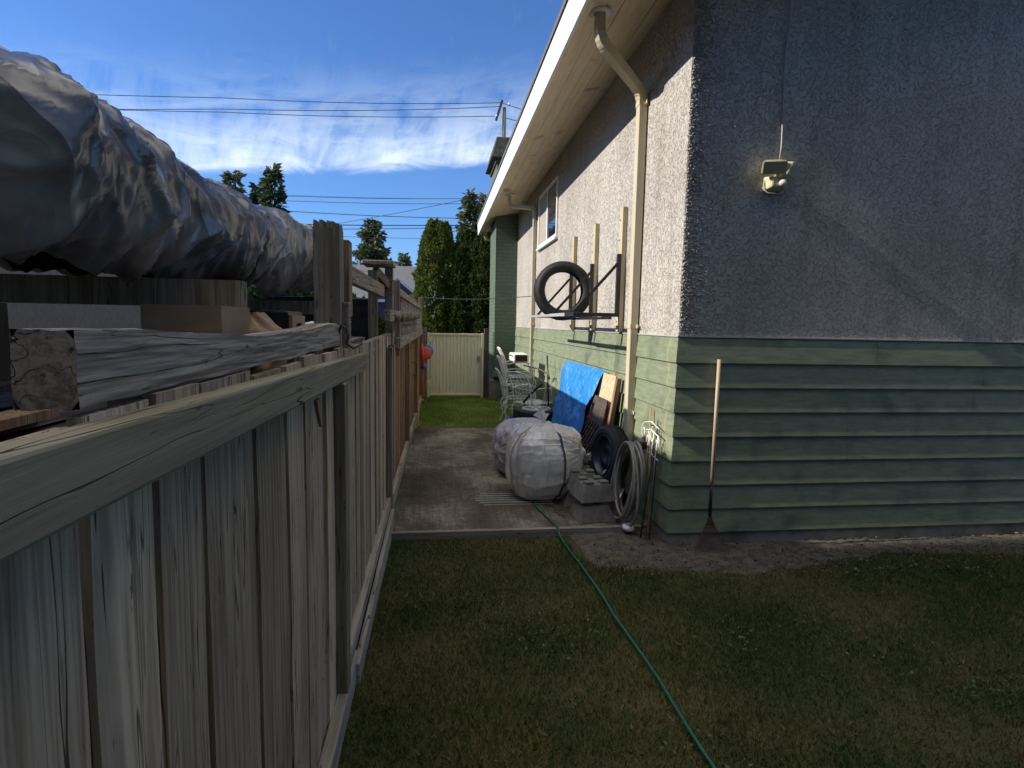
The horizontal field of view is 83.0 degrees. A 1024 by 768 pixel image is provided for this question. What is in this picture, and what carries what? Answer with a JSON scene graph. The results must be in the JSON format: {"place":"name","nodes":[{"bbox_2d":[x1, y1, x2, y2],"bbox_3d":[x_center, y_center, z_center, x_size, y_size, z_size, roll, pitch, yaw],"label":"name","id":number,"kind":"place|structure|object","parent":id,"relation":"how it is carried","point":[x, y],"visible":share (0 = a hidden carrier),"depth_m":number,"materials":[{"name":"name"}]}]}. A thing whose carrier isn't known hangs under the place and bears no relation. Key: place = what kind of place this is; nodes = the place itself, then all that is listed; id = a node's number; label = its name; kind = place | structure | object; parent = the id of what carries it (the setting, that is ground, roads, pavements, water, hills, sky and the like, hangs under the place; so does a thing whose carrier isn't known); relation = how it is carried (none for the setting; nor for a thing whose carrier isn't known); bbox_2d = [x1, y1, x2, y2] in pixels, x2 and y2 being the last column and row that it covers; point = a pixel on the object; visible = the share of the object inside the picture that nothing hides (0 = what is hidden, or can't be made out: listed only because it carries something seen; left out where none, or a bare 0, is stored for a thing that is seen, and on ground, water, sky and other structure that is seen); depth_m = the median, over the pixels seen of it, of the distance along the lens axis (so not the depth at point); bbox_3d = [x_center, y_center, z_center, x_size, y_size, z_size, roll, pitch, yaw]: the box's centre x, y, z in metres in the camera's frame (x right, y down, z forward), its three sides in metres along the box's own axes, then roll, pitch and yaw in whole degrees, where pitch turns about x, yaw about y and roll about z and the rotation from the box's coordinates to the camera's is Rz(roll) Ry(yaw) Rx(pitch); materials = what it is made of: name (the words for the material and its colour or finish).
{"place":"outdoors","nodes":[
{"label":"outdoors","id":0,"kind":"place"},
{"bbox_2d":[0,45,197,337],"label":"neighbour house","id":1,"kind":"structure","parent":0,"point":[33,315],"depth_m":8.98,"materials":[{"name":"beige paint"}]},
{"bbox_2d":[0,0,563,318],"label":"sky","id":2,"kind":"structure","parent":0,"point":[364,53],"materials":[{"name":"blue"}]},
{"bbox_2d":[244,194,433,198],"bbox_3d":[-18.654,-12.727,37.727,45.001,1.032,0.019,0,6,-8],"label":"utility wire","id":3,"kind":"object","parent":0,"point":[353,197],"visible":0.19,"depth_m":38.83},
{"bbox_2d":[356,294,365,297],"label":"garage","id":4,"kind":"structure","parent":0,"point":[359,295],"depth_m":24.86,"materials":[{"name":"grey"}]},
{"bbox_2d":[292,211,455,218],"bbox_3d":[-18.415,-11.193,35.894,45.002,0.696,0.041,0,6,-8],"label":"utility wire","id":5,"kind":"object","parent":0,"point":[365,215],"visible":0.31,"depth_m":37.14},
{"bbox_2d":[308,224,453,225],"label":"utility wire","id":6,"kind":"object","parent":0,"point":[382,225],"visible":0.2,"depth_m":36.38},
{"bbox_2d":[343,236,455,238],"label":"utility wire","id":7,"kind":"object","parent":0,"point":[382,237],"visible":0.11,"depth_m":37.01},
{"bbox_2d":[376,228,424,228],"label":"utility wire","id":8,"kind":"object","parent":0,"point":[400,228],"visible":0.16,"depth_m":36.83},
{"bbox_2d":[339,194,487,223],"bbox_3d":[-7.071,-10.318,34.725,13.669,1.554,0.034,3,6,21],"label":"utility wire","id":9,"kind":"object","parent":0,"point":[404,211],"visible":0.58,"depth_m":34.45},
{"bbox_2d":[415,395,520,427],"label":"lawn","id":10,"kind":"structure","parent":0,"point":[463,423],"depth_m":10.28,"materials":[{"name":"green plant"}]},
{"bbox_2d":[391,280,422,507],"bbox_3d":[-1.454,-0.355,8.433,0.100,2.100,7.843,0,6,-7],"label":"wood fence","id":11,"kind":"object","parent":10,"relation":"on","point":[406,345],"visible":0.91,"depth_m":6.43,"materials":[{"name":"brown wood"}]},
{"bbox_2d":[384,310,420,322],"bbox_3d":[-1.170,-0.780,6.684,0.097,0.148,5.351,0,6,-7],"label":"notched rail","id":12,"kind":"object","parent":11,"relation":"attached to","point":[395,316],"visible":1,"depth_m":4.43,"materials":[{"name":"wood"}]},
{"bbox_2d":[417,377,418,427],"bbox_3d":[-1.491,-0.061,9.178,0.015,1.186,1.918,0,6,-10],"label":"loose slat","id":13,"kind":"object","parent":11,"relation":"attached to","point":[418,404],"visible":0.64,"depth_m":8.67,"materials":[{"name":"brown wood"}]},
{"bbox_2d":[422,296,530,299],"bbox_3d":[-0.774,-1.643,11.008,3.074,0.077,0.011,7,8,42],"label":"clothesline","id":14,"kind":"object","parent":11,"relation":"attached to","point":[476,299],"visible":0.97,"depth_m":10.94,"materials":[{"name":"metal"}]},
{"bbox_2d":[422,328,426,397],"bbox_3d":[-1.890,-0.449,12.340,0.140,1.500,0.120,0,6,-8],"label":"gate post","id":15,"kind":"object","parent":10,"relation":"on","point":[424,370],"visible":0.33,"depth_m":12.31,"materials":[{"name":"brown wood"}]},
{"bbox_2d":[427,332,483,397],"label":"metal gate","id":16,"kind":"structure","parent":15,"relation":"attached to","point":[455,363],"depth_m":12.40,"materials":[{"name":"metal"}]},
{"bbox_2d":[419,343,432,402],"bbox_3d":[-1.702,-0.202,11.444,0.252,1.200,0.194,2,6,10],"label":"yard tool","id":17,"kind":"object","parent":10,"relation":"on","point":[426,352],"visible":0.94,"depth_m":11.37,"materials":[{"name":"red plastic"}]},
{"bbox_2d":[483,329,488,397],"bbox_3d":[-0.562,-0.442,12.520,0.090,1.500,0.120,0,6,-8],"label":"gate post","id":18,"kind":"object","parent":10,"relation":"on","point":[486,352],"visible":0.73,"depth_m":12.46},
{"bbox_2d":[495,368,532,420],"bbox_3d":[0.034,0.189,9.309,0.618,0.896,0.522,0,6,-8],"label":"garden chair","id":19,"kind":"object","parent":10,"relation":"on","point":[502,385],"visible":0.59,"depth_m":9.21,"materials":[{"name":"white metal"}]},
{"bbox_2d":[496,355,534,412],"bbox_3d":[0.053,-0.009,9.290,0.618,0.896,0.522,0,6,-8],"label":"garden chair","id":20,"kind":"object","parent":19,"relation":"on","point":[504,373],"visible":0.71,"depth_m":9.12,"materials":[{"name":"white metal"}]},
{"bbox_2d":[497,347,535,403],"bbox_3d":[0.069,-0.147,9.258,0.618,0.896,0.522,0,6,-8],"label":"garden chair","id":21,"kind":"object","parent":20,"relation":"on","point":[504,361],"visible":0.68,"depth_m":9.08,"materials":[{"name":"white metal"}]},
{"bbox_2d":[509,352,528,361],"bbox_3d":[0.106,-0.425,9.229,0.240,0.133,0.548,0,6,-8],"label":"case","id":22,"kind":"object","parent":21,"relation":"on","point":[518,357],"visible":1,"depth_m":8.97,"materials":[{"name":"white plastic"}]},
{"bbox_2d":[392,428,649,530],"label":"path","id":23,"kind":"structure","parent":0,"point":[449,475],"depth_m":5.38,"materials":[{"name":"concrete"}]},
{"bbox_2d":[475,493,552,504],"bbox_3d":[0.008,1.031,5.208,0.675,0.010,0.331,0,6,-8],"label":"wire shelf","id":24,"kind":"object","parent":23,"relation":"on","point":[507,499],"visible":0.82,"depth_m":5.16,"materials":[{"name":"white metal"}]},
{"bbox_2d":[491,417,542,472],"bbox_3d":[0.155,0.651,6.185,0.745,0.562,0.735,0,6,-8],"label":"plastic bag","id":25,"kind":"object","parent":23,"relation":"on","point":[503,429],"visible":0.38,"depth_m":5.95,"materials":[{"name":"white plastic"}]},
{"bbox_2d":[507,371,552,414],"bbox_3d":[0.285,0.252,8.465,0.618,0.896,0.522,-3,7,-36],"label":"garden chair","id":26,"kind":"object","parent":23,"relation":"on","point":[535,401],"visible":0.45,"depth_m":8.39,"materials":[{"name":"white metal"}]},
{"bbox_2d":[505,410,590,499],"bbox_3d":[0.325,0.637,5.340,0.764,0.772,0.737,0,6,-8],"label":"plastic bag","id":27,"kind":"object","parent":23,"relation":"on","point":[540,466],"visible":0.91,"depth_m":5.05,"materials":[{"name":"white plastic"}]},
{"bbox_2d":[509,425,531,495],"bbox_3d":[0.093,0.706,5.190,0.303,0.667,0.019,-4,8,-38],"label":"white rope","id":28,"kind":"object","parent":27,"relation":"attached to","point":[512,447],"visible":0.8,"depth_m":5.12,"materials":[{"name":"white fabric"}]},
{"bbox_2d":[516,430,527,498],"bbox_3d":[0.127,0.724,5.163,0.011,0.629,0.286,6,8,41],"label":"white rope","id":29,"kind":"object","parent":27,"relation":"attached to","point":[516,465],"visible":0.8,"depth_m":5.07,"materials":[{"name":"white fabric"}]},
{"bbox_2d":[552,432,566,500],"bbox_3d":[0.405,0.739,5.108,0.024,0.634,0.268,-2,7,-27],"label":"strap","id":30,"kind":"object","parent":27,"relation":"hanging from","point":[562,487],"visible":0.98,"depth_m":5.03,"materials":[{"name":"grey fabric"}]},
{"bbox_2d":[548,502,564,517],"bbox_3d":[0.369,1.068,4.912,0.053,0.023,0.379,0,6,-13],"label":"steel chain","id":31,"kind":"object","parent":23,"relation":"on","point":[556,512],"visible":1,"depth_m":4.88,"materials":[{"name":"metal"}]},
{"bbox_2d":[561,490,575,506],"bbox_3d":[0.598,0.974,5.157,0.304,0.157,0.304,1,6,-5],"label":"pier block","id":32,"kind":"object","parent":23,"relation":"on","point":[568,499],"depth_m":5.03,"materials":[{"name":"concrete"}]},
{"bbox_2d":[564,465,595,489],"bbox_3d":[0.603,0.818,5.130,0.304,0.157,0.304,0,6,-9],"label":"pier block","id":33,"kind":"object","parent":32,"relation":"on","point":[587,471],"depth_m":5.02,"materials":[{"name":"concrete"}]},
{"bbox_2d":[588,424,629,487],"bbox_3d":[0.857,0.641,5.156,0.220,0.562,0.559,-1,6,-17],"label":"spare wheel","id":34,"kind":"object","parent":33,"relation":"on","point":[607,440],"visible":0.73,"depth_m":5.12,"materials":[{"name":"rubber"}]},
{"bbox_2d":[569,499,615,523],"bbox_3d":[0.661,1.017,4.764,0.304,0.157,0.304,0,6,-11],"label":"pier block","id":35,"kind":"object","parent":23,"relation":"on","point":[585,513],"depth_m":4.65,"materials":[{"name":"concrete"}]},
{"bbox_2d":[569,475,615,503],"bbox_3d":[0.665,0.856,4.778,0.304,0.157,0.304,0,6,-15],"label":"pier block","id":36,"kind":"object","parent":35,"relation":"on","point":[593,489],"depth_m":4.67,"materials":[{"name":"concrete"}]},
{"bbox_2d":[579,394,608,464],"bbox_3d":[0.742,0.548,5.790,0.181,0.880,0.800,0,6,-8],"label":"lattice panel","id":37,"kind":"object","parent":23,"relation":"on","point":[595,409],"visible":0.42,"depth_m":5.69,"materials":[{"name":"black plastic"}]},
{"bbox_2d":[594,380,599,394],"bbox_3d":[0.701,0.353,6.636,0.174,1.090,1.580,0,6,-8],"label":"plywood sheet","id":38,"kind":"object","parent":23,"relation":"on","point":[596,391],"visible":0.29,"depth_m":5.84,"materials":[{"name":"brown wood"}]},
{"bbox_2d":[551,360,604,432],"bbox_3d":[0.683,0.230,6.540,0.263,0.895,1.620,0,6,-8],"label":"blue tarp","id":39,"kind":"object","parent":38,"relation":"on","point":[578,383],"visible":0.81,"depth_m":6.50,"materials":[{"name":"blue plastic"}]},
{"bbox_2d":[597,373,616,424],"bbox_3d":[0.843,0.449,5.671,0.157,1.105,0.580,0,6,-8],"label":"strand board","id":40,"kind":"object","parent":23,"relation":"on","point":[606,386],"visible":0.29,"depth_m":5.52,"materials":[{"name":"beige wood"}]},
{"bbox_2d":[607,378,621,424],"bbox_3d":[0.882,0.492,5.336,0.205,1.090,0.060,0,6,-8],"label":"plank","id":41,"kind":"object","parent":23,"relation":"on","point":[614,401],"visible":0.36,"depth_m":5.29,"materials":[{"name":"beige wood"}]},
{"bbox_2d":[327,325,1023,767],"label":"ground","id":42,"kind":"structure","parent":0,"point":[427,561],"depth_m":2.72,"materials":[{"name":"plant"}]},
{"bbox_2d":[0,274,313,441],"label":"timber rack","id":43,"kind":"object","parent":42,"relation":"on","point":[55,289],"visible":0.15,"depth_m":2.11,"materials":[{"name":"brown wood"}]},
{"bbox_2d":[0,381,11,392],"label":"old plank","id":44,"kind":"object","parent":43,"relation":"on","point":[5,386],"depth_m":1.88,"materials":[{"name":"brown wood"}]},
{"bbox_2d":[0,394,12,408],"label":"old plank","id":45,"kind":"object","parent":43,"relation":"on","point":[6,401],"depth_m":1.71,"materials":[{"name":"grey wood"}]},
{"bbox_2d":[0,401,106,435],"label":"old plank","id":46,"kind":"object","parent":43,"relation":"on","point":[64,414],"depth_m":1.47,"materials":[{"name":"wood"}]},
{"bbox_2d":[0,409,59,430],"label":"old plank","id":47,"kind":"object","parent":46,"relation":"on","point":[10,419],"visible":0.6,"depth_m":1.30,"materials":[{"name":"brown wood"}]},
{"bbox_2d":[0,48,313,297],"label":"tarp cover","id":48,"kind":"object","parent":43,"relation":"on","point":[91,184],"visible":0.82,"depth_m":1.61,"materials":[{"name":"silver plastic"}]},
{"bbox_2d":[9,323,341,410],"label":"rotten beam","id":49,"kind":"structure","parent":43,"relation":"on","point":[68,369],"depth_m":0.76,"materials":[{"name":"grey wood"}]},
{"bbox_2d":[140,304,250,392],"bbox_3d":[-1.112,-0.118,2.070,0.250,0.318,0.300,0,6,-8],"label":"cardboard box","id":50,"kind":"object","parent":43,"relation":"on","point":[202,319],"visible":0.36,"depth_m":1.92,"materials":[{"name":"brown cardboard"}]},
{"bbox_2d":[248,312,294,374],"bbox_3d":[-0.994,-0.135,2.308,0.253,0.300,0.206,0,6,-8],"label":"paper sack","id":51,"kind":"object","parent":43,"relation":"on","point":[261,322],"visible":0.22,"depth_m":2.25,"materials":[{"name":"brown paper"}]},
{"bbox_2d":[250,310,304,361],"bbox_3d":[-1.239,-0.213,2.956,0.295,0.318,0.300,0,6,-8],"label":"black crate","id":52,"kind":"object","parent":43,"relation":"on","point":[286,319],"visible":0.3,"depth_m":2.81,"materials":[{"name":"paint"}]},
{"bbox_2d":[268,296,367,339],"bbox_3d":[-1.541,-0.500,4.696,0.800,0.400,0.130,0,6,-8],"label":"dark bin","id":53,"kind":"object","parent":43,"relation":"on","point":[359,322],"visible":0.1,"depth_m":4.66,"materials":[{"name":"black paint"}]},
{"bbox_2d":[0,331,394,767],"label":"wood fence","id":54,"kind":"object","parent":42,"relation":"on","point":[187,571],"visible":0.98,"depth_m":1.00,"materials":[{"name":"grey wood"}]},
{"bbox_2d":[313,219,343,354],"bbox_3d":[-0.803,-0.395,2.543,0.110,0.627,0.110,0,6,-8],"label":"tall post","id":55,"kind":"object","parent":54,"relation":"on","point":[328,269],"visible":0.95,"depth_m":2.48,"materials":[{"name":"wood"}]},
{"bbox_2d":[342,302,350,355],"bbox_3d":[-0.746,-0.237,2.614,0.030,0.260,0.080,0,6,-8],"label":"post cleat","id":56,"kind":"object","parent":55,"relation":"attached to","point":[346,313],"visible":0.53,"depth_m":2.57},
{"bbox_2d":[339,324,364,348],"bbox_3d":[-0.690,-0.206,2.525,0.054,0.109,0.137,7,8,43],"label":"wire hook","id":57,"kind":"object","parent":55,"relation":"attached to","point":[348,337],"visible":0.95,"depth_m":2.48,"materials":[{"name":"black paint"}]},
{"bbox_2d":[362,260,395,344],"bbox_3d":[-1.081,-0.653,4.731,0.240,0.675,0.310,0,6,-8],"label":"capped post","id":58,"kind":"object","parent":54,"relation":"on","point":[376,273],"visible":0.86,"depth_m":4.63,"materials":[{"name":"brown wood"}]},
{"bbox_2d":[352,266,384,296],"bbox_3d":[-0.966,-0.661,3.696,0.050,0.115,2.182,1,6,-6],"label":"rail","id":59,"kind":"object","parent":58,"relation":"attached to","point":[361,280],"visible":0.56,"depth_m":3.82,"materials":[{"name":"wood"}]},
{"bbox_2d":[343,240,352,315],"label":"wood block","id":60,"kind":"structure","parent":59,"relation":"attached to","point":[347,247],"depth_m":2.69,"materials":[{"name":"brown wood"}]},
{"bbox_2d":[219,170,247,289],"bbox_3d":[-10.890,-4.698,22.865,2.454,7.408,2.400,4,6,23],"label":"conifer tree","id":61,"kind":"object","parent":42,"relation":"on","point":[229,178],"visible":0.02,"depth_m":22.43,"materials":[{"name":"green plant"}]},
{"bbox_2d":[248,182,273,204],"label":"conifer tree","id":62,"kind":"object","parent":42,"relation":"on","point":[254,191],"visible":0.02,"depth_m":22.63,"materials":[{"name":"green plant"}]},
{"bbox_2d":[256,162,291,212],"bbox_3d":[-9.215,-4.750,22.575,3.033,7.638,2.464,0,6,-8],"label":"conifer tree","id":63,"kind":"object","parent":42,"relation":"on","point":[268,182],"visible":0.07,"depth_m":22.14,"materials":[{"name":"green plant"}]},
{"bbox_2d":[247,285,313,299],"bbox_3d":[-3.071,-0.388,7.882,1.410,2.673,1.437,2,6,12],"label":"bush","id":64,"kind":"object","parent":42,"relation":"on","point":[254,292],"visible":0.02,"depth_m":7.40,"materials":[{"name":"green plant"}]},
{"bbox_2d":[352,292,390,346],"bbox_3d":[-3.183,-0.805,12.189,1.535,2.220,1.572,5,7,36],"label":"bush","id":65,"kind":"object","parent":42,"relation":"on","point":[381,326],"visible":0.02,"depth_m":11.91,"materials":[{"name":"green plant"}]},
{"bbox_2d":[352,219,392,264],"bbox_3d":[-9.617,-7.178,40.622,6.238,8.710,6.591,-3,7,-35],"label":"conifer tree","id":66,"kind":"object","parent":42,"relation":"on","point":[371,248],"visible":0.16,"depth_m":39.86,"materials":[{"name":"green plant"}]},
{"bbox_2d":[352,260,415,345],"bbox_3d":[-10.880,-4.396,32.071,12.188,4.900,10.170,0,6,-8],"label":"bungalow","id":67,"kind":"object","parent":42,"relation":"on","point":[403,275],"visible":0.18,"depth_m":31.07,"materials":[{"name":"grey stone"}]},
{"bbox_2d":[394,251,412,265],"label":"conifer tree","id":68,"kind":"object","parent":42,"relation":"on","point":[405,258],"visible":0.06,"depth_m":44.33,"materials":[{"name":"green plant"}]},
{"bbox_2d":[411,217,460,344],"bbox_3d":[-1.917,-2.128,15.055,1.427,4.276,1.459,0,6,-8],"label":"cedar tree","id":69,"kind":"object","parent":42,"relation":"on","point":[436,245],"visible":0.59,"depth_m":14.54,"materials":[{"name":"green plant"}]},
{"bbox_2d":[441,187,481,331],"bbox_3d":[-2.152,-5.741,29.451,3.494,8.466,3.218,-2,7,-31],"label":"conifer tree","id":70,"kind":"object","parent":42,"relation":"on","point":[471,205],"visible":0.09,"depth_m":29.01,"materials":[{"name":"green plant"}]},
{"bbox_2d":[443,242,480,333],"bbox_3d":[-1.271,-1.781,14.852,1.069,3.655,1.109,0,6,-8],"label":"cedar tree","id":71,"kind":"object","parent":42,"relation":"on","point":[460,255],"visible":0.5,"depth_m":14.46,"materials":[{"name":"green plant"}]},
{"bbox_2d":[445,228,485,361],"bbox_3d":[-1.265,-2.253,16.437,1.423,4.265,1.438,0,6,-8],"label":"cedar tree","id":72,"kind":"object","parent":42,"relation":"on","point":[466,237],"visible":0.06,"depth_m":16.01,"materials":[{"name":"green plant"}]},
{"bbox_2d":[460,232,490,377],"bbox_3d":[-0.615,-1.958,14.819,1.471,4.040,1.424,0,6,-8],"label":"cedar tree","id":73,"kind":"object","parent":42,"relation":"on","point":[479,251],"visible":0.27,"depth_m":14.34,"materials":[{"name":"green plant"}]},
{"bbox_2d":[474,191,486,224],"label":"conifer tree","id":74,"kind":"object","parent":42,"relation":"on","point":[481,199],"depth_m":30.14,"materials":[{"name":"green plant"}]},
{"bbox_2d":[495,100,509,136],"bbox_3d":[-0.787,-10.693,39.316,1.013,16.324,0.430,0,6,-8],"label":"utility pole","id":75,"kind":"object","parent":42,"relation":"on","point":[503,120],"visible":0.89,"depth_m":38.50,"materials":[{"name":"grey wood"}]},
{"bbox_2d":[96,94,499,103],"bbox_3d":[-20.721,-18.018,35.868,40.342,1.628,0.041,0,6,-8],"label":"utility wire","id":76,"kind":"object","parent":75,"relation":"attached to","point":[302,101],"visible":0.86,"depth_m":36.88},
{"bbox_2d":[124,110,491,116],"bbox_3d":[-20.869,-17.115,35.843,40.052,1.624,0.041,0,6,-8],"label":"utility wire","id":77,"kind":"object","parent":75,"relation":"attached to","point":[287,114],"visible":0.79,"depth_m":36.64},
{"bbox_2d":[119,106,498,110],"bbox_3d":[-20.806,-17.464,36.322,40.303,2.626,0.041,0,6,-8],"label":"utility wire","id":78,"kind":"object","parent":75,"relation":"attached to","point":[300,110],"visible":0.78,"depth_m":37.32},
{"bbox_2d":[273,200,406,203],"bbox_3d":[-18.533,-12.021,36.804,45.001,0.852,0.030,0,6,-8],"label":"utility wire","id":79,"kind":"object","parent":75,"relation":"attached to","point":[347,202],"visible":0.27,"depth_m":38.09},
{"bbox_2d":[247,195,483,198],"bbox_3d":[-18.527,-12.333,36.772,45.001,1.024,0.030,0,6,-8],"label":"utility wire","id":80,"kind":"object","parent":75,"relation":"attached to","point":[382,198],"visible":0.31,"depth_m":38.19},
{"bbox_2d":[382,524,640,541],"bbox_3d":[0.023,1.187,4.435,1.990,0.160,0.045,0,6,-8],"label":"slab edging","id":81,"kind":"object","parent":42,"relation":"on","point":[487,533],"visible":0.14,"depth_m":4.40,"materials":[{"name":"grey concrete"}]},
{"bbox_2d":[533,500,715,767],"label":"green hose","id":82,"kind":"object","parent":42,"relation":"on","point":[702,750],"visible":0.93,"depth_m":2.81,"materials":[{"name":"green rubber"}]},
{"bbox_2d":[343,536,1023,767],"bbox_3d":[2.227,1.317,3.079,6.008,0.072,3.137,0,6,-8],"label":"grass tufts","id":83,"kind":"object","parent":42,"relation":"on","point":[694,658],"visible":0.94,"depth_m":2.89,"materials":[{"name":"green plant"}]},
{"bbox_2d":[392,569,1021,767],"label":"clover patch","id":84,"kind":"object","parent":42,"relation":"on","point":[822,635],"visible":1,"depth_m":2.92,"materials":[{"name":"green plant"}]},
{"bbox_2d":[477,0,1023,544],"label":"house","id":85,"kind":"structure","parent":42,"relation":"on","point":[847,306],"depth_m":4.32,"materials":[{"name":"paint"}]},
{"bbox_2d":[536,175,558,250],"bbox_3d":[0.538,-2.570,8.889,0.060,0.870,1.520,0,6,-8],"label":"window","id":86,"kind":"structure","parent":85,"relation":"in","point":[549,199],"depth_m":8.77,"materials":[{"name":"white plastic"}]},
{"bbox_2d":[529,206,627,331],"bbox_3d":[0.639,-1.146,6.219,0.526,1.125,2.370,0,6,-8],"label":"wall rack","id":87,"kind":"object","parent":85,"relation":"attached to","point":[592,315],"depth_m":5.42,"materials":[{"name":"black paint"}]},
{"bbox_2d":[534,261,589,320],"bbox_3d":[0.557,-1.016,6.329,0.639,0.641,0.189,1,6,-4],"label":"tyre","id":88,"kind":"object","parent":87,"relation":"on","point":[578,273],"visible":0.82,"depth_m":6.25,"materials":[{"name":"rubber"}]},
{"bbox_2d":[761,0,800,194],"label":"security light","id":89,"kind":"object","parent":85,"relation":"attached to","point":[776,183],"visible":1,"depth_m":4.00,"materials":[{"name":"beige plastic"}]},
{"bbox_2d":[570,528,1023,574],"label":"soil strip","id":90,"kind":"object","parent":42,"relation":"on","point":[584,541],"visible":0.48,"depth_m":4.24,"materials":[{"name":"brown soil"}]},
{"bbox_2d":[622,523,633,531],"bbox_3d":[0.899,1.107,4.491,0.098,0.052,0.095,0,6,-8],"label":"saucer","id":91,"kind":"object","parent":90,"relation":"on","point":[626,527],"visible":0.94,"depth_m":4.46,"materials":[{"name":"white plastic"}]},
{"bbox_2d":[647,409,650,540],"bbox_3d":[1.053,0.685,4.451,0.016,0.960,0.318,2,6,9],"label":"bamboo cane","id":92,"kind":"object","parent":90,"relation":"on","point":[648,478],"visible":0.95,"depth_m":4.42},
{"bbox_2d":[639,421,659,537],"bbox_3d":[1.016,0.721,4.504,0.121,0.875,0.341,0,6,-8],"label":"wire plant stand","id":93,"kind":"object","parent":90,"relation":"on","point":[652,440],"visible":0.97,"depth_m":4.39,"materials":[{"name":"white metal"}]},
{"bbox_2d":[609,439,648,526],"bbox_3d":[0.955,0.796,4.599,0.244,0.699,0.584,0,6,-8],"label":"hose coil","id":94,"kind":"object","parent":93,"relation":"hanging from","point":[617,482],"visible":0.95,"depth_m":4.51,"materials":[{"name":"grey rubber"}]},
{"bbox_2d":[649,420,658,538],"bbox_3d":[1.076,0.726,4.391,0.013,0.891,0.149,4,7,24],"label":"metal stake","id":95,"kind":"object","parent":90,"relation":"on","point":[654,485],"visible":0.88,"depth_m":4.40,"materials":[{"name":"black paint"}]},
{"bbox_2d":[695,359,730,553],"bbox_3d":[1.450,0.520,4.146,0.272,1.387,0.149,0,6,-8],"label":"leaf rake","id":96,"kind":"object","parent":90,"relation":"on","point":[708,525],"visible":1,"depth_m":4.17,"materials":[{"name":"brown wood"}]},
{"bbox_2d":[590,532,1023,583],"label":"leaf litter","id":97,"kind":"object","parent":90,"relation":"on","point":[846,560],"visible":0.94,"depth_m":4.11,"materials":[{"name":"brown plant"}]},
{"bbox_2d":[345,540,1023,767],"bbox_3d":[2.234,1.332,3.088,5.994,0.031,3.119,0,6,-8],"label":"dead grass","id":98,"kind":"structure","parent":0,"point":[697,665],"depth_m":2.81,"materials":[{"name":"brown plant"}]},
{"bbox_3d":[0.334,0.648,7.978,0.639,0.210,0.639,0,6,-8],"label":"wheel","id":99,"kind":"object","parent":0,"visible":0},
{"bbox_2d":[513,405,552,421],"bbox_3d":[0.331,0.434,7.935,0.639,0.225,0.639,0,6,-8],"label":"wheel","id":100,"kind":"object","parent":99,"relation":"on","point":[528,411],"visible":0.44,"depth_m":7.74,"materials":[{"name":"rubber"}]},
{"bbox_2d":[523,355,551,406],"bbox_3d":[0.382,-0.013,8.203,0.298,0.783,0.726,-3,7,-32],"label":"folding cart","id":101,"kind":"object","parent":100,"relation":"on","point":[536,388],"visible":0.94,"depth_m":8.22,"materials":[{"name":"black paint"}]},
{"bbox_3d":[-1.203,-0.277,3.972,0.281,0.022,0.894,0,6,-8],"label":"stacked board","id":102,"kind":"object","parent":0,"visible":0},
{"bbox_2d":[351,337,364,342],"bbox_3d":[-1.230,-0.312,4.052,0.316,0.022,0.721,0,6,-8],"label":"stacked board","id":103,"kind":"object","parent":102,"relation":"on","point":[355,339],"visible":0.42,"depth_m":3.98,"materials":[{"name":"wood"}]}
]}

